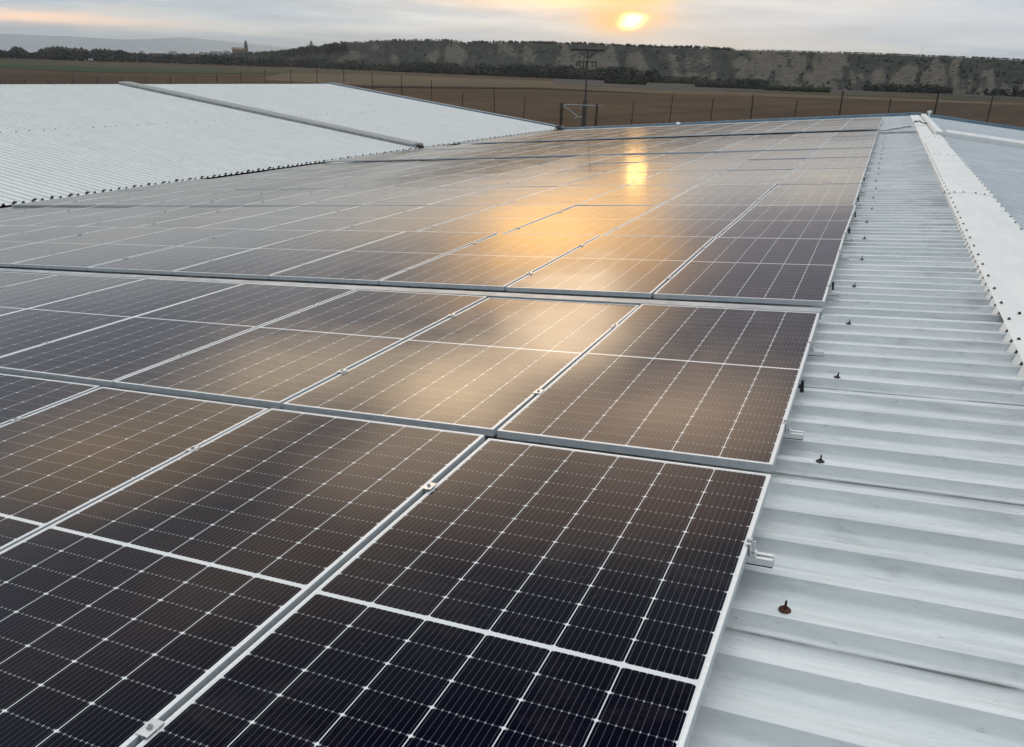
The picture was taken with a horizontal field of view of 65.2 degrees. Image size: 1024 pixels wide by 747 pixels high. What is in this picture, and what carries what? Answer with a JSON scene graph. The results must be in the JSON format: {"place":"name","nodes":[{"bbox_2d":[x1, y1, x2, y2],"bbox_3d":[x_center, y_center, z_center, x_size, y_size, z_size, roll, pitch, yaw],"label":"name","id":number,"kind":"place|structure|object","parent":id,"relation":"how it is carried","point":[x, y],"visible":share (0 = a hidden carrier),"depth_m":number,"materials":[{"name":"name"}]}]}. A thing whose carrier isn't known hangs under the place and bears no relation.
{"place":"outdoors","nodes":[
{"label":"outdoors","id":0,"kind":"place"},
{"bbox_2d":[0,63,284,73],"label":"green field","id":1,"kind":"structure","parent":0,"point":[76,68],"depth_m":379.46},
{"bbox_2d":[0,34,291,53],"bbox_3d":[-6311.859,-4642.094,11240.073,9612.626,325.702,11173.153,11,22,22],"label":"mountains","id":2,"kind":"structure","parent":0,"point":[36,43],"depth_m":11465.25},
{"bbox_2d":[0,60,362,73],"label":"field","id":3,"kind":"structure","parent":0,"point":[180,67],"depth_m":574.63,"materials":[{"name":"soil"}]},
{"bbox_2d":[0,57,1023,207],"bbox_3d":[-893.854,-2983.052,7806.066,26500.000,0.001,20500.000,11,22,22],"label":"ground","id":4,"kind":"structure","parent":0,"point":[542,103],"depth_m":191.26,"materials":[{"name":"soil"}]},
{"bbox_2d":[0,45,287,66],"bbox_3d":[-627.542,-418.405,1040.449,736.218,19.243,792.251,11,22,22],"label":"distant woodland","id":5,"kind":"object","parent":4,"relation":"on","point":[66,53],"visible":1,"depth_m":935.83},
{"bbox_2d":[0,64,993,125],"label":"wire fence","id":6,"kind":"object","parent":4,"relation":"on","point":[24,80],"visible":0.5,"depth_m":78.45,"materials":[{"name":"black metal"}]},
{"bbox_2d":[0,81,1023,746],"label":"warehouse","id":7,"kind":"structure","parent":4,"relation":"on","point":[880,603],"depth_m":3.71,"materials":[{"name":"paint"}]},
{"bbox_2d":[0,271,54,285],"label":"solar panel","id":8,"kind":"object","parent":7,"relation":"on","point":[8,278],"visible":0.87,"depth_m":7.52,"materials":[{"name":"glass"}]},
{"bbox_2d":[0,225,55,235],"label":"solar panel","id":9,"kind":"object","parent":7,"relation":"on","point":[5,230],"visible":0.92,"depth_m":11.04,"materials":[{"name":"glass"}]},
{"bbox_2d":[0,206,95,220],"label":"solar panel","id":10,"kind":"object","parent":7,"relation":"on","point":[28,213],"visible":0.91,"depth_m":13.72,"materials":[{"name":"glass"}]},
{"bbox_2d":[0,373,99,425],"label":"solar panel","id":11,"kind":"object","parent":7,"relation":"on","point":[22,396],"visible":0.87,"depth_m":4.12,"materials":[{"name":"glass"}]},
{"bbox_2d":[0,226,115,249],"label":"solar panel","id":12,"kind":"object","parent":7,"relation":"on","point":[29,237],"visible":0.91,"depth_m":10.29,"materials":[{"name":"glass"}]},
{"bbox_2d":[0,206,137,225],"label":"solar panel","id":13,"kind":"object","parent":7,"relation":"on","point":[54,216],"visible":0.73,"depth_m":12.95,"materials":[{"name":"glass"}]},
{"bbox_2d":[0,274,141,314],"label":"solar panel","id":14,"kind":"object","parent":7,"relation":"on","point":[30,294],"visible":0.87,"depth_m":6.85,"materials":[{"name":"glass"}]},
{"bbox_2d":[12,190,149,206],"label":"solar panel","id":15,"kind":"object","parent":7,"relation":"on","point":[47,203],"visible":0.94,"depth_m":15.53,"materials":[{"name":"glass"}]},
{"bbox_2d":[0,227,174,266],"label":"solar panel","id":16,"kind":"object","parent":7,"relation":"on","point":[9,257],"visible":0.9,"depth_m":9.44,"materials":[{"name":"glass"}]},
{"bbox_2d":[25,206,189,225],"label":"solar panel","id":17,"kind":"object","parent":7,"relation":"on","point":[107,216],"visible":0.56,"depth_m":12.40,"materials":[{"name":"glass"}]},
{"bbox_2d":[52,190,187,205],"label":"solar panel","id":18,"kind":"object","parent":7,"relation":"on","point":[104,200],"visible":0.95,"depth_m":15.14,"materials":[{"name":"glass"}]},
{"bbox_2d":[0,278,241,356],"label":"solar panel","id":19,"kind":"object","parent":7,"relation":"on","point":[24,329],"visible":0.9,"depth_m":5.98,"materials":[{"name":"glass"}]},
{"bbox_2d":[11,227,246,270],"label":"solar panel","id":20,"kind":"object","parent":7,"relation":"on","point":[82,259],"visible":0.95,"depth_m":8.77,"materials":[{"name":"glass"}]},
{"bbox_2d":[0,387,268,551],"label":"solar panel","id":21,"kind":"object","parent":7,"relation":"on","point":[60,461],"visible":0.87,"depth_m":3.41,"materials":[{"name":"glass"}]},
{"bbox_2d":[83,206,241,227],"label":"solar panel","id":22,"kind":"object","parent":7,"relation":"on","point":[148,219],"visible":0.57,"depth_m":11.94,"materials":[{"name":"glass"}]},
{"bbox_2d":[95,189,234,205],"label":"solar panel","id":23,"kind":"object","parent":7,"relation":"on","point":[159,198],"visible":0.94,"depth_m":14.70,"materials":[{"name":"glass"}]},
{"bbox_2d":[115,179,222,190],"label":"solar panel","id":24,"kind":"object","parent":7,"relation":"on","point":[171,184],"visible":0.82,"depth_m":17.59,"materials":[{"name":"glass"}]},
{"bbox_2d":[0,283,356,386],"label":"solar panel","id":25,"kind":"object","parent":7,"relation":"on","point":[107,355],"visible":0.93,"depth_m":5.16,"materials":[{"name":"glass"}]},
{"bbox_2d":[87,230,317,274],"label":"solar panel","id":26,"kind":"object","parent":7,"relation":"on","point":[168,261],"visible":0.91,"depth_m":8.30,"materials":[{"name":"glass"}]},
{"bbox_2d":[141,189,280,205],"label":"solar panel","id":27,"kind":"object","parent":7,"relation":"on","point":[189,201],"visible":0.94,"depth_m":14.23,"materials":[{"name":"glass"}]},
{"bbox_2d":[155,178,266,189],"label":"solar panel","id":28,"kind":"object","parent":7,"relation":"on","point":[210,184],"visible":0.86,"depth_m":17.20,"materials":[{"name":"glass"}]},
{"bbox_2d":[133,206,296,227],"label":"solar panel","id":29,"kind":"object","parent":7,"relation":"on","point":[200,220],"visible":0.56,"depth_m":11.47,"materials":[{"name":"glass"}]},
{"bbox_2d":[0,408,484,746],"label":"solar panel","id":30,"kind":"object","parent":7,"relation":"on","point":[164,593],"visible":0.97,"depth_m":2.47,"materials":[{"name":"glass"}]},
{"bbox_2d":[135,718,164,741],"bbox_3d":[-0.811,0.807,1.800,0.038,0.040,0.050,5,20,24],"label":"panel clamp","id":31,"kind":"object","parent":30,"relation":"attached to","point":[149,728],"visible":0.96,"depth_m":1.79,"materials":[{"name":"metal"}]},
{"bbox_2d":[194,177,306,189],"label":"solar panel","id":32,"kind":"object","parent":7,"relation":"on","point":[235,186],"visible":0.82,"depth_m":16.72,"materials":[{"name":"glass"}]},
{"bbox_2d":[191,189,325,205],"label":"solar panel","id":33,"kind":"object","parent":7,"relation":"on","point":[253,198],"visible":0.92,"depth_m":13.80,"materials":[{"name":"glass"}]},
{"bbox_2d":[197,206,358,229],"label":"solar panel","id":34,"kind":"object","parent":7,"relation":"on","point":[272,219],"visible":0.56,"depth_m":11.01,"materials":[{"name":"glass"}]},
{"bbox_2d":[172,230,404,278],"bbox_3d":[-2.147,-1.239,8.099,1.106,0.034,2.279,5,21,24],"label":"solar panel","id":35,"kind":"object","parent":7,"relation":"on","point":[264,262],"visible":0.94,"depth_m":7.85,"materials":[{"name":"glass"}]},
{"bbox_2d":[237,176,351,189],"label":"solar panel","id":36,"kind":"object","parent":7,"relation":"on","point":[292,183],"visible":0.87,"depth_m":16.23,"materials":[{"name":"glass"}]},
{"bbox_2d":[113,290,486,408],"bbox_3d":[-1.146,-0.241,5.009,1.106,0.032,2.279,5,20,24],"label":"solar panel","id":37,"kind":"object","parent":7,"relation":"on","point":[276,364],"visible":0.94,"depth_m":4.67,"materials":[{"name":"glass"}]},
{"bbox_2d":[243,188,379,205],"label":"solar panel","id":38,"kind":"object","parent":7,"relation":"on","point":[305,198],"visible":0.91,"depth_m":13.32,"materials":[{"name":"glass"}]},
{"bbox_2d":[283,169,366,177],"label":"solar panel","id":39,"kind":"object","parent":7,"relation":"on","point":[329,173],"visible":0.56,"depth_m":19.02,"materials":[{"name":"glass"}]},
{"bbox_2d":[283,176,395,188],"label":"solar panel","id":40,"kind":"object","parent":7,"relation":"on","point":[329,184],"visible":0.89,"depth_m":15.80,"materials":[{"name":"glass"}]},
{"bbox_2d":[260,206,423,230],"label":"solar panel","id":41,"kind":"object","parent":7,"relation":"on","point":[338,220],"visible":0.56,"depth_m":10.51,"materials":[{"name":"glass"}]},
{"bbox_2d":[324,168,407,176],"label":"solar panel","id":42,"kind":"object","parent":7,"relation":"on","point":[367,172],"visible":0.54,"depth_m":18.56,"materials":[{"name":"glass"}]},
{"bbox_2d":[300,187,435,205],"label":"solar panel","id":43,"kind":"object","parent":7,"relation":"on","point":[365,197],"visible":0.87,"depth_m":12.86,"materials":[{"name":"glass"}]},
{"bbox_2d":[269,231,496,284],"bbox_3d":[-1.123,-1.144,7.646,1.106,0.032,2.279,5,21,24],"label":"solar panel","id":44,"kind":"object","parent":7,"relation":"on","point":[375,262],"visible":0.95,"depth_m":7.39,"materials":[{"name":"glass"}]},
{"bbox_2d":[331,175,442,188],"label":"solar panel","id":45,"kind":"object","parent":7,"relation":"on","point":[387,182],"visible":0.87,"depth_m":15.33,"materials":[{"name":"glass"}]},
{"bbox_2d":[368,167,449,175],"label":"solar panel","id":46,"kind":"object","parent":7,"relation":"on","point":[406,172],"visible":0.57,"depth_m":18.08,"materials":[{"name":"glass"}]},
{"bbox_2d":[0,268,822,319],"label":"cable tray","id":47,"kind":"object","parent":7,"relation":"on","point":[639,302],"visible":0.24,"depth_m":5.83,"materials":[{"name":"metal"}]},
{"bbox_2d":[339,205,496,231],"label":"solar panel","id":48,"kind":"object","parent":7,"relation":"on","point":[420,218],"visible":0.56,"depth_m":10.08,"materials":[{"name":"glass"}]},
{"bbox_2d":[361,187,493,205],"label":"solar panel","id":49,"kind":"object","parent":7,"relation":"on","point":[427,197],"visible":0.86,"depth_m":12.43,"materials":[{"name":"glass"}]},
{"bbox_2d":[384,174,492,187],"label":"solar panel","id":50,"kind":"object","parent":7,"relation":"on","point":[437,182],"visible":0.84,"depth_m":14.90,"materials":[{"name":"glass"}]},
{"bbox_2d":[407,166,493,175],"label":"solar panel","id":51,"kind":"object","parent":7,"relation":"on","point":[451,170],"visible":0.6,"depth_m":17.56,"materials":[{"name":"glass"}]},
{"bbox_2d":[413,159,491,167],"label":"solar panel","id":52,"kind":"object","parent":7,"relation":"on","point":[453,163],"visible":0.86,"depth_m":19.96,"materials":[{"name":"glass"}]},
{"bbox_2d":[136,438,770,746],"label":"solar panel","id":53,"kind":"object","parent":7,"relation":"on","point":[489,592],"visible":1,"depth_m":2.10,"materials":[{"name":"glass"}]},
{"bbox_2d":[282,298,638,436],"bbox_3d":[-0.121,-0.141,4.561,1.106,0.034,2.279,5,20,24],"label":"solar panel","id":54,"kind":"object","parent":7,"relation":"on","point":[488,367],"visible":0.95,"depth_m":4.19,"materials":[{"name":"glass"}]},
{"bbox_2d":[379,234,599,290],"bbox_3d":[-0.100,-1.044,7.196,1.106,0.033,2.279,5,21,24],"label":"solar panel","id":55,"kind":"object","parent":7,"relation":"on","point":[501,262],"visible":0.94,"depth_m":6.92,"materials":[{"name":"glass"}]},
{"bbox_2d":[427,187,554,205],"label":"solar panel","id":56,"kind":"object","parent":7,"relation":"on","point":[497,196],"visible":0.81,"depth_m":11.98,"materials":[{"name":"glass"}]},
{"bbox_2d":[438,173,546,187],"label":"solar panel","id":57,"kind":"object","parent":7,"relation":"on","point":[494,180],"visible":0.82,"depth_m":14.44,"materials":[{"name":"glass"}]},
{"bbox_2d":[454,158,531,166],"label":"solar panel","id":58,"kind":"object","parent":7,"relation":"on","point":[494,162],"visible":0.82,"depth_m":19.47,"materials":[{"name":"glass"}]},
{"bbox_2d":[454,165,536,174],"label":"solar panel","id":59,"kind":"object","parent":7,"relation":"on","point":[497,170],"visible":0.56,"depth_m":17.14,"materials":[{"name":"glass"}]},
{"bbox_2d":[460,150,531,158],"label":"solar panel","id":60,"kind":"object","parent":7,"relation":"on","point":[496,154],"visible":0.94,"depth_m":21.90,"materials":[{"name":"glass"}]},
{"bbox_2d":[420,205,574,233],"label":"solar panel","id":61,"kind":"object","parent":7,"relation":"on","point":[501,219],"visible":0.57,"depth_m":9.60,"materials":[{"name":"glass"}]},
{"bbox_2d":[497,157,570,165],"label":"solar panel","id":62,"kind":"object","parent":7,"relation":"on","point":[536,161],"visible":0.87,"depth_m":19.01,"materials":[{"name":"glass"}]},
{"bbox_2d":[502,163,588,173],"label":"solar panel","id":63,"kind":"object","parent":7,"relation":"on","point":[545,168],"visible":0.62,"depth_m":16.62,"materials":[{"name":"glass"}]},
{"bbox_2d":[497,172,602,186],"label":"solar panel","id":64,"kind":"object","parent":7,"relation":"on","point":[552,180],"visible":0.86,"depth_m":13.98,"materials":[{"name":"glass"}]},
{"bbox_2d":[501,185,624,205],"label":"solar panel","id":65,"kind":"object","parent":7,"relation":"on","point":[567,195],"visible":0.82,"depth_m":11.56,"materials":[{"name":"glass"}]},
{"bbox_2d":[538,148,606,156],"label":"solar panel","id":66,"kind":"object","parent":7,"relation":"on","point":[573,152],"visible":0.94,"depth_m":20.99,"materials":[{"name":"glass"}]},
{"bbox_2d":[545,155,618,163],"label":"solar panel","id":67,"kind":"object","parent":7,"relation":"on","point":[580,159],"visible":0.82,"depth_m":18.60,"materials":[{"name":"glass"}]},
{"bbox_2d":[505,205,659,235],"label":"solar panel","id":68,"kind":"object","parent":7,"relation":"on","point":[590,220],"visible":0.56,"depth_m":9.09,"materials":[{"name":"glass"}]},
{"bbox_2d":[555,162,638,172],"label":"solar panel","id":69,"kind":"object","parent":7,"relation":"on","point":[600,167],"visible":0.73,"depth_m":16.18,"materials":[{"name":"glass"}]},
{"bbox_2d":[506,235,713,297],"bbox_3d":[0.924,-0.948,6.743,1.106,0.034,2.279,5,21,24],"label":"solar panel","id":70,"kind":"object","parent":7,"relation":"on","point":[625,266],"visible":0.98,"depth_m":6.45,"materials":[{"name":"glass"}]},
{"bbox_2d":[561,172,660,185],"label":"solar panel","id":71,"kind":"object","parent":7,"relation":"on","point":[615,179],"visible":0.79,"depth_m":13.55,"materials":[{"name":"glass"}]},
{"bbox_2d":[579,147,645,155],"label":"solar panel","id":72,"kind":"object","parent":7,"relation":"on","point":[614,151],"visible":0.92,"depth_m":20.53,"materials":[{"name":"glass"}]},
{"bbox_2d":[590,154,664,163],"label":"solar panel","id":73,"kind":"object","parent":7,"relation":"on","point":[628,159],"visible":0.86,"depth_m":18.06,"materials":[{"name":"glass"}]},
{"bbox_2d":[576,185,696,205],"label":"solar panel","id":74,"kind":"object","parent":7,"relation":"on","point":[638,195],"visible":0.84,"depth_m":11.05,"materials":[{"name":"glass"}]},
{"bbox_2d":[607,161,690,172],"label":"solar panel","id":75,"kind":"object","parent":7,"relation":"on","point":[652,166],"visible":0.7,"depth_m":15.68,"materials":[{"name":"glass"}]},
{"bbox_2d":[623,146,687,154],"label":"solar panel","id":76,"kind":"object","parent":7,"relation":"on","point":[656,150],"visible":0.95,"depth_m":20.07,"materials":[{"name":"glass"}]},
{"bbox_2d":[497,304,819,472],"bbox_3d":[0.904,-0.050,4.111,1.106,0.034,2.279,5,20,24],"label":"solar panel","id":77,"kind":"object","parent":7,"relation":"on","point":[711,386],"visible":1,"depth_m":3.71,"materials":[{"name":"glass"}]},
{"bbox_2d":[641,153,711,161],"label":"solar panel","id":78,"kind":"object","parent":7,"relation":"on","point":[680,157],"visible":0.82,"depth_m":17.66,"materials":[{"name":"glass"}]},
{"bbox_2d":[629,171,725,184],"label":"solar panel","id":79,"kind":"object","parent":7,"relation":"on","point":[681,177],"visible":0.86,"depth_m":13.10,"materials":[{"name":"glass"}]},
{"bbox_2d":[606,205,752,238],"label":"solar panel","id":80,"kind":"object","parent":7,"relation":"on","point":[714,221],"visible":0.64,"depth_m":8.62,"materials":[{"name":"glass"}]},
{"bbox_2d":[668,145,730,153],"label":"solar panel","id":81,"kind":"object","parent":7,"relation":"on","point":[703,149],"visible":0.87,"depth_m":19.58,"materials":[{"name":"glass"}]},
{"bbox_2d":[667,159,747,170],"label":"solar panel","id":82,"kind":"object","parent":7,"relation":"on","point":[714,165],"visible":0.73,"depth_m":15.20,"materials":[{"name":"glass"}]},
{"bbox_2d":[662,184,775,205],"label":"solar panel","id":83,"kind":"object","parent":7,"relation":"on","point":[729,194],"visible":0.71,"depth_m":10.64,"materials":[{"name":"glass"}]},
{"bbox_2d":[693,151,763,160],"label":"solar panel","id":84,"kind":"object","parent":7,"relation":"on","point":[732,156],"visible":0.87,"depth_m":17.23,"materials":[{"name":"glass"}]},
{"bbox_2d":[700,170,792,185],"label":"solar panel","id":85,"kind":"object","parent":7,"relation":"on","point":[755,177],"visible":0.84,"depth_m":12.66,"materials":[{"name":"glass"}]},
{"bbox_2d":[716,143,777,152],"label":"solar panel","id":86,"kind":"object","parent":7,"relation":"on","point":[747,147],"visible":0.91,"depth_m":19.16,"materials":[{"name":"glass"}]},
{"bbox_2d":[653,237,843,305],"bbox_3d":[1.948,-0.852,6.291,1.106,0.032,2.279,5,21,24],"label":"solar panel","id":87,"kind":"object","parent":7,"relation":"on","point":[795,271],"visible":1,"depth_m":5.98,"materials":[{"name":"glass"}]},
{"bbox_2d":[745,537,773,567],"bbox_3d":[0.670,0.539,2.421,0.231,0.100,0.040,5,20,24],"label":"rail bracket","id":88,"kind":"object","parent":7,"relation":"attached to","point":[756,558],"visible":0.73,"depth_m":2.38,"materials":[{"name":"metal"}]},
{"bbox_2d":[728,159,806,170],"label":"solar panel","id":89,"kind":"object","parent":7,"relation":"on","point":[779,164],"visible":0.84,"depth_m":14.68,"materials":[{"name":"glass"}]},
{"bbox_2d":[749,150,816,159],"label":"solar panel","id":90,"kind":"object","parent":7,"relation":"on","point":[796,154],"visible":0.89,"depth_m":16.68,"materials":[{"name":"glass"}]},
{"bbox_2d":[719,205,855,238],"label":"solar panel","id":91,"kind":"object","parent":7,"relation":"on","point":[801,221],"visible":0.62,"depth_m":8.15,"materials":[{"name":"glass"}]},
{"bbox_2d":[766,142,824,150],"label":"solar panel","id":92,"kind":"object","parent":7,"relation":"on","point":[796,146],"visible":0.91,"depth_m":18.74,"materials":[{"name":"glass"}]},
{"bbox_2d":[754,184,860,205],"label":"solar panel","id":93,"kind":"object","parent":7,"relation":"on","point":[824,194],"visible":0.76,"depth_m":10.19,"materials":[{"name":"glass"}]},
{"bbox_2d":[778,168,865,184],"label":"solar panel","id":94,"kind":"object","parent":7,"relation":"on","point":[828,176],"visible":0.92,"depth_m":12.14,"materials":[{"name":"glass"}]},
{"bbox_2d":[796,157,869,168],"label":"solar panel","id":95,"kind":"object","parent":7,"relation":"on","point":[834,163],"visible":0.87,"depth_m":14.28,"materials":[{"name":"glass"}]},
{"bbox_2d":[808,148,872,157],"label":"solar panel","id":96,"kind":"object","parent":7,"relation":"on","point":[843,153],"visible":0.92,"depth_m":16.28,"materials":[{"name":"glass"}]},
{"bbox_2d":[818,140,874,149],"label":"solar panel","id":97,"kind":"object","parent":7,"relation":"on","point":[847,144],"visible":0.92,"depth_m":18.32,"materials":[{"name":"glass"}]},
{"bbox_2d":[571,49,603,126],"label":"utility pole","id":98,"kind":"object","parent":4,"relation":"on","point":[584,116],"visible":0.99,"depth_m":89.97,"materials":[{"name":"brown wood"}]},
{"bbox_2d":[286,58,1023,96],"bbox_3d":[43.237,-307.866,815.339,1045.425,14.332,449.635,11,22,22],"label":"trees","id":99,"kind":"object","parent":4,"relation":"on","point":[565,71],"visible":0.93,"depth_m":695.87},
{"bbox_2d":[0,0,1023,60],"label":"sky","id":100,"kind":"structure","parent":0,"point":[967,28],"materials":[{"name":"grey"}]},
{"bbox_2d":[188,41,1023,96],"bbox_3d":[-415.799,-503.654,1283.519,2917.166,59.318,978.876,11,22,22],"label":"mesa hill","id":101,"kind":"structure","parent":0,"point":[836,69],"depth_m":713.90,"materials":[{"name":"plant"}]},
{"bbox_2d":[177,41,347,57],"bbox_3d":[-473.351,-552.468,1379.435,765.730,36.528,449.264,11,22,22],"label":"village trees","id":102,"kind":"object","parent":101,"relation":"on","point":[329,48],"visible":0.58,"depth_m":1233.30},
{"bbox_2d":[269,38,1023,60],"bbox_3d":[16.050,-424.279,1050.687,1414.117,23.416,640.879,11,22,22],"label":"crest trees","id":103,"kind":"object","parent":101,"relation":"on","point":[630,45],"visible":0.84,"depth_m":838.46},
{"bbox_2d":[373,42,1023,96],"bbox_3d":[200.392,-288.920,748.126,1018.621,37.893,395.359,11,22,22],"label":"slope scrub","id":104,"kind":"object","parent":101,"relation":"on","point":[960,66],"visible":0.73,"depth_m":612.31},
{"bbox_2d":[262,73,1023,105],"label":"stubble field","id":105,"kind":"structure","parent":0,"point":[358,79],"depth_m":323.60,"materials":[{"name":"soil"}]},
{"bbox_2d":[554,78,1023,97],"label":"fallow field","id":106,"kind":"structure","parent":0,"point":[648,85],"depth_m":456.06,"materials":[{"name":"soil"}]},
{"bbox_2d":[762,85,830,92],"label":"hedge","id":107,"kind":"object","parent":106,"relation":"on","point":[794,88],"visible":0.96,"depth_m":417.14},
{"bbox_2d":[727,90,1023,101],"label":"grass verge","id":108,"kind":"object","parent":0,"point":[950,97],"depth_m":374.93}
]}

